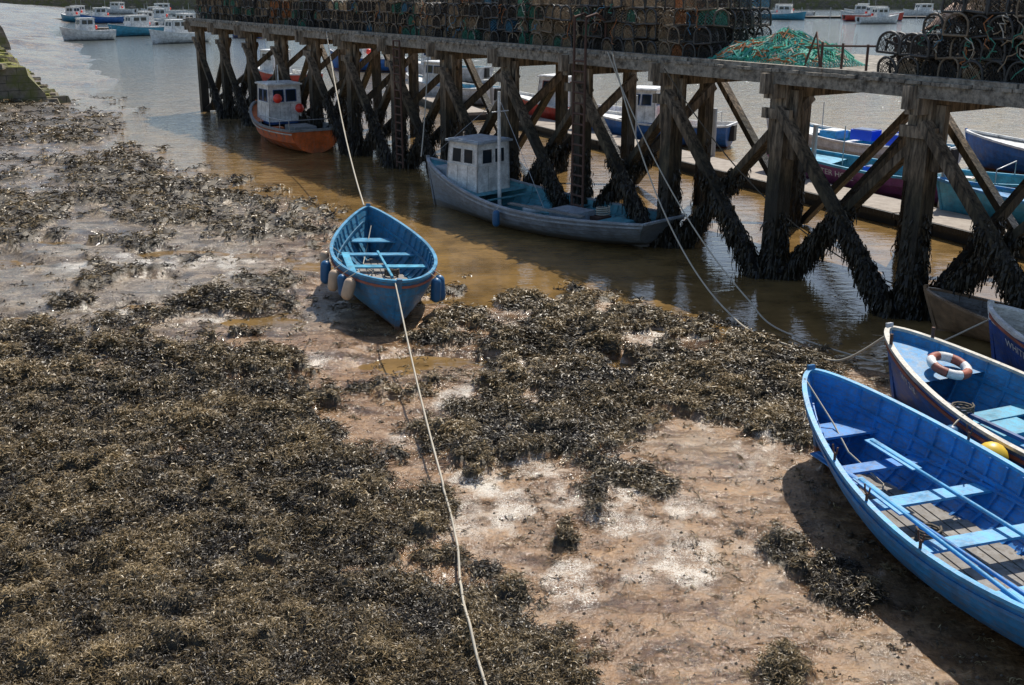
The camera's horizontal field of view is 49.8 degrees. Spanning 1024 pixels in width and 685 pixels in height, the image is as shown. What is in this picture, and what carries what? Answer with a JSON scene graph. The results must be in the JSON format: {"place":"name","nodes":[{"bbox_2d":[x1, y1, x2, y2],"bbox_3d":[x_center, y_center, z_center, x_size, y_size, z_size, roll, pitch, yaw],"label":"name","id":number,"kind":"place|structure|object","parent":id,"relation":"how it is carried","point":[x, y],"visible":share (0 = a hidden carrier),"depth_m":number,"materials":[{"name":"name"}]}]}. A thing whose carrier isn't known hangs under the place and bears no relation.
{"place":"outdoors","nodes":[
{"label":"outdoors","id":0,"kind":"place"},
{"bbox_2d":[0,26,10,49],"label":"stone quay","id":1,"kind":"structure","parent":0,"point":[4,42],"depth_m":111.22,"materials":[{"name":"grey stone"}]},
{"bbox_2d":[0,46,70,103],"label":"stone quay","id":2,"kind":"structure","parent":0,"point":[17,80],"depth_m":66.62,"materials":[{"name":"green stone"}]},
{"bbox_2d":[0,3,1023,684],"bbox_3d":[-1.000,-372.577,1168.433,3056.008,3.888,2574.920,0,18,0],"label":"mud flat","id":3,"kind":"structure","parent":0,"point":[38,51],"depth_m":15.75,"materials":[{"name":"brown soil"}]},
{"bbox_2d":[320,203,445,329],"bbox_3d":[-3.195,-1.861,25.965,2.667,1.527,7.207,-1,18,-13],"label":"rowing boat","id":4,"kind":"object","parent":3,"relation":"on","point":[368,243],"visible":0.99,"depth_m":25.97,"materials":[{"name":"blue paint"}]},
{"bbox_2d":[395,278,486,684],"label":"mooring rope","id":5,"kind":"object","parent":4,"relation":"attached to","point":[461,591],"visible":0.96,"depth_m":14.66,"materials":[{"name":"beige fabric"}]},
{"bbox_2d":[0,0,985,8],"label":"harbour wall","id":6,"kind":"structure","parent":3,"relation":"on","point":[797,4],"depth_m":323.33,"materials":[{"name":"stone"}]},
{"bbox_2d":[0,95,1023,684],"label":"seaweed bed","id":7,"kind":"object","parent":3,"relation":"on","point":[774,399],"visible":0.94,"depth_m":16.09,"materials":[{"name":"brown plant"}]},
{"bbox_2d":[0,233,1023,684],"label":"pebbles","id":8,"kind":"object","parent":3,"relation":"on","point":[494,513],"visible":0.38,"depth_m":14.63,"materials":[{"name":"grey stone"}]},
{"bbox_2d":[802,364,1023,647],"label":"rowing boat","id":9,"kind":"object","parent":3,"relation":"on","point":[937,506],"visible":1,"depth_m":14.37,"materials":[{"name":"blue paint"}]},
{"bbox_2d":[884,322,1023,468],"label":"rowing boat","id":10,"kind":"object","parent":3,"relation":"on","point":[957,388],"visible":0.85,"depth_m":17.60,"materials":[{"name":"blue paint"}]},
{"bbox_2d":[987,300,1023,371],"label":"rowing boat","id":11,"kind":"object","parent":3,"relation":"on","point":[1006,326],"visible":0.83,"depth_m":19.91,"materials":[{"name":"blue paint"}]},
{"bbox_2d":[0,9,1023,375],"bbox_3d":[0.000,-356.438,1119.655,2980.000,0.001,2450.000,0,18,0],"label":"water","id":12,"kind":"structure","parent":0,"point":[822,303],"depth_m":37.52,"materials":[{"name":"brown liquid"}]},
{"bbox_2d":[60,0,80,21],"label":"moored motorboat","id":13,"kind":"object","parent":12,"relation":"on","point":[71,14],"visible":0.6,"depth_m":213.58,"materials":[{"name":"paint"}]},
{"bbox_2d":[64,0,90,14],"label":"moored motorboat","id":14,"kind":"object","parent":12,"relation":"on","point":[82,9],"visible":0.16,"depth_m":227.42,"materials":[{"name":"white paint"}]},
{"bbox_2d":[60,6,115,40],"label":"moored motorboat","id":15,"kind":"object","parent":12,"relation":"on","point":[85,29],"visible":0.93,"depth_m":143.43,"materials":[{"name":"white paint"}]},
{"bbox_2d":[80,0,123,22],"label":"moored motorboat","id":16,"kind":"object","parent":12,"relation":"on","point":[99,14],"visible":0.69,"depth_m":206.38,"materials":[{"name":"blue paint"}]},
{"bbox_2d":[102,0,137,13],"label":"moored motorboat","id":17,"kind":"object","parent":12,"relation":"on","point":[116,7],"visible":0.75,"depth_m":269.88,"materials":[{"name":"white paint"}]},
{"bbox_2d":[107,8,163,36],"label":"moored motorboat","id":18,"kind":"object","parent":12,"relation":"on","point":[136,25],"visible":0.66,"depth_m":155.80,"materials":[{"name":"paint"}]},
{"bbox_2d":[136,1,162,25],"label":"moored motorboat","id":19,"kind":"object","parent":12,"relation":"on","point":[151,19],"visible":0.23,"depth_m":178.60,"materials":[{"name":"white paint"}]},
{"bbox_2d":[147,5,172,17],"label":"moored motorboat","id":20,"kind":"object","parent":12,"relation":"on","point":[152,8],"visible":0.08,"depth_m":212.75,"materials":[{"name":"white paint"}]},
{"bbox_2d":[153,0,174,24],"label":"moored motorboat","id":21,"kind":"object","parent":12,"relation":"on","point":[159,14],"visible":0.3,"depth_m":197.06,"materials":[{"name":"white paint"}]},
{"bbox_2d":[141,3,187,15],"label":"moored motorboat","id":22,"kind":"object","parent":12,"relation":"on","point":[166,6],"visible":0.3,"depth_m":253.19,"materials":[{"name":"white paint"}]},
{"bbox_2d":[149,10,211,43],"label":"moored motorboat","id":23,"kind":"object","parent":12,"relation":"on","point":[174,31],"visible":0.77,"depth_m":136.32,"materials":[{"name":"white paint"}]},
{"bbox_2d":[175,6,194,18],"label":"moored motorboat","id":24,"kind":"object","parent":12,"relation":"on","point":[180,15],"visible":0.06,"depth_m":165.48,"materials":[{"name":"white paint"}]},
{"bbox_2d":[258,49,323,81],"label":"fishing boat","id":25,"kind":"object","parent":12,"relation":"on","point":[266,68],"visible":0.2,"depth_m":79.08,"materials":[{"name":"white paint"}]},
{"bbox_2d":[249,65,335,152],"bbox_3d":[-10.468,-10.844,50.692,2.870,3.662,7.820,-11,21,-29],"label":"orange fishing boat","id":26,"kind":"object","parent":12,"relation":"on","point":[276,108],"visible":0.94,"depth_m":50.12,"materials":[{"name":"paint"}]},
{"bbox_2d":[330,48,406,71],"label":"fishing boat","id":27,"kind":"object","parent":12,"relation":"on","point":[365,52],"visible":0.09,"depth_m":93.41,"materials":[{"name":"blue paint"}]},
{"bbox_2d":[385,76,492,119],"bbox_3d":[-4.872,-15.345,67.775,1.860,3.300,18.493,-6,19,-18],"label":"fishing boat","id":28,"kind":"object","parent":12,"relation":"on","point":[473,112],"visible":0.16,"depth_m":59.93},
{"bbox_2d":[405,53,493,82],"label":"fishing boat","id":29,"kind":"object","parent":12,"relation":"on","point":[485,73],"visible":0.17,"depth_m":81.89,"materials":[{"name":"white paint"}]},
{"bbox_2d":[406,60,500,104],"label":"fishing boat","id":30,"kind":"object","parent":12,"relation":"on","point":[469,90],"visible":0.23,"depth_m":68.53,"materials":[{"name":"white paint"}]},
{"bbox_2d":[426,91,686,246],"bbox_3d":[0.703,-5.357,33.190,3.502,4.162,9.994,-17,25,-42],"label":"fishing boat","id":31,"kind":"object","parent":12,"relation":"on","point":[471,176],"visible":0.93,"depth_m":33.90,"materials":[{"name":"grey paint"}]},
{"bbox_2d":[519,73,621,119],"bbox_3d":[3.247,-13.104,56.772,8.652,4.262,2.800,14,23,37],"label":"fishing boat","id":32,"kind":"object","parent":12,"relation":"on","point":[549,110],"visible":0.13,"depth_m":56.96,"materials":[{"name":"white paint"}]},
{"bbox_2d":[183,12,1023,322],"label":"timber pier","id":33,"kind":"structure","parent":12,"relation":"in","point":[919,152],"depth_m":30.38,"materials":[{"name":"wood"}]},
{"bbox_2d":[194,0,249,21],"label":"lobster pot stack","id":34,"kind":"object","parent":33,"relation":"on","point":[229,10],"visible":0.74,"depth_m":58.72,"materials":[{"name":"rubber"}]},
{"bbox_2d":[241,0,335,27],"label":"lobster pot stack","id":35,"kind":"object","parent":33,"relation":"on","point":[306,13],"visible":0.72,"depth_m":51.20,"materials":[{"name":"black rubber"}]},
{"bbox_2d":[326,31,364,205],"bbox_3d":[-5.872,-8.361,37.836,0.044,3.717,19.626,-4,18,-11],"label":"mooring rope","id":36,"kind":"object","parent":33,"relation":"attached to","point":[343,125],"visible":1,"depth_m":37.06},
{"bbox_2d":[420,57,428,156],"bbox_3d":[-3.044,-8.349,38.485,0.040,3.128,4.177,0,18,0],"label":"mooring rope","id":37,"kind":"object","parent":33,"relation":"attached to","point":[425,107],"visible":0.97,"depth_m":38.66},
{"bbox_2d":[322,0,545,43],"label":"lobster pot stack","id":38,"kind":"object","parent":33,"relation":"on","point":[489,26],"visible":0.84,"depth_m":39.78,"materials":[{"name":"black rubber"}]},
{"bbox_2d":[516,0,771,60],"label":"lobster pot stack","id":39,"kind":"object","parent":33,"relation":"on","point":[719,26],"visible":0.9,"depth_m":30.06,"materials":[{"name":"rubber"}]},
{"bbox_2d":[334,0,1023,79],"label":"rope coils","id":40,"kind":"object","parent":33,"relation":"on","point":[939,40],"visible":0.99,"depth_m":22.50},
{"bbox_2d":[611,52,883,361],"bbox_3d":[4.421,-3.526,24.917,0.490,5.117,14.019,-5,19,-15],"label":"mooring rope","id":41,"kind":"object","parent":33,"relation":"attached to","point":[742,325],"visible":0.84,"depth_m":26.09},
{"bbox_2d":[664,68,893,283],"bbox_3d":[8.293,-3.579,25.225,0.032,4.601,12.610,-16,24,-41],"label":"mooring rope","id":42,"kind":"object","parent":33,"relation":"attached to","point":[738,169],"visible":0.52,"depth_m":27.96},
{"bbox_2d":[708,26,868,67],"bbox_3d":[6.745,-7.370,27.312,2.222,0.900,3.527,-11,21,-31],"label":"fishing net","id":43,"kind":"object","parent":33,"relation":"on","point":[797,44],"visible":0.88,"depth_m":26.66,"materials":[{"name":"fabric"}]},
{"bbox_2d":[607,52,988,362],"bbox_3d":[5.022,-3.645,25.393,1.621,5.184,13.736,-9,20,-25],"label":"mooring rope","id":44,"kind":"object","parent":33,"relation":"attached to","point":[765,320],"visible":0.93,"depth_m":24.70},
{"bbox_2d":[875,0,1023,83],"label":"lobster pot stack","id":45,"kind":"object","parent":33,"relation":"on","point":[947,58],"visible":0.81,"depth_m":22.14,"materials":[{"name":"metal"}]},
{"bbox_2d":[921,3,978,30],"bbox_3d":[9.176,-6.727,22.734,0.800,0.644,1.100,-11,21,-31],"label":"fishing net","id":46,"kind":"object","parent":45,"relation":"in","point":[947,14],"visible":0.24,"depth_m":22.57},
{"bbox_2d":[591,85,737,147],"bbox_3d":[6.439,-11.176,50.919,8.066,4.212,2.600,9,20,25],"label":"fishing boat","id":47,"kind":"object","parent":12,"relation":"on","point":[648,110],"visible":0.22,"depth_m":50.35,"materials":[{"name":"blue paint"}]},
{"bbox_2d":[486,92,1023,258],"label":"pontoon","id":48,"kind":"object","parent":12,"relation":"on","point":[952,226],"visible":0.35,"depth_m":36.63,"materials":[{"name":"concrete"}]},
{"bbox_2d":[761,5,806,19],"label":"moored motorboat","id":49,"kind":"object","parent":12,"relation":"on","point":[784,12],"visible":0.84,"depth_m":226.89,"materials":[{"name":"paint"}]},
{"bbox_2d":[763,0,814,15],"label":"moored motorboat","id":50,"kind":"object","parent":12,"relation":"on","point":[807,13],"visible":0.15,"depth_m":242.27,"materials":[{"name":"white paint"}]},
{"bbox_2d":[840,0,868,18],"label":"moored motorboat","id":51,"kind":"object","parent":12,"relation":"on","point":[859,9],"visible":0.3,"depth_m":231.73,"materials":[{"name":"white paint"}]},
{"bbox_2d":[772,7,936,17],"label":"pontoon","id":52,"kind":"object","parent":12,"relation":"on","point":[830,16],"visible":0.12,"depth_m":236.64,"materials":[{"name":"wood"}]},
{"bbox_2d":[844,1,869,11],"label":"moored motorboat","id":53,"kind":"object","parent":12,"relation":"on","point":[851,10],"visible":0.23,"depth_m":249.70,"materials":[{"name":"white paint"}]},
{"bbox_2d":[766,102,961,163],"bbox_3d":[14.256,-8.620,45.885,2.800,2.462,9.138,-14,23,-37],"label":"open fishing boat","id":54,"kind":"object","parent":12,"relation":"on","point":[859,141],"visible":0.2,"depth_m":45.10,"materials":[{"name":"white paint"}]},
{"bbox_2d":[842,6,903,20],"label":"moored motorboat","id":55,"kind":"object","parent":12,"relation":"on","point":[847,17],"visible":0.51,"depth_m":218.47,"materials":[{"name":"red paint"}]},
{"bbox_2d":[855,3,898,23],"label":"moored motorboat","id":56,"kind":"object","parent":12,"relation":"on","point":[881,16],"visible":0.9,"depth_m":203.92,"materials":[{"name":"white paint"}]},
{"bbox_2d":[766,126,1023,203],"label":"open fishing boat","id":57,"kind":"object","parent":12,"relation":"on","point":[834,166],"visible":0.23,"depth_m":37.89,"materials":[{"name":"purple paint"}]},
{"bbox_2d":[903,0,940,15],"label":"moored motorboat","id":58,"kind":"object","parent":12,"relation":"on","point":[925,9],"visible":0.58,"depth_m":247.59,"materials":[{"name":"white paint"}]},
{"bbox_2d":[923,284,1008,341],"bbox_3d":[10.545,-0.282,22.256,4.576,1.067,1.673,14,23,37],"label":"wooden dinghy","id":59,"kind":"object","parent":12,"relation":"on","point":[949,311],"visible":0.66,"depth_m":23.18,"materials":[{"name":"brown wood"}]},
{"bbox_2d":[936,176,1023,223],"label":"open fishing boat","id":60,"kind":"object","parent":12,"relation":"on","point":[948,198],"visible":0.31,"depth_m":33.37,"materials":[{"name":"paint"}]},
{"bbox_2d":[965,128,1023,173],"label":"open fishing boat","id":61,"kind":"object","parent":12,"relation":"on","point":[992,151],"visible":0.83,"depth_m":43.29,"materials":[{"name":"blue paint"}]}
]}

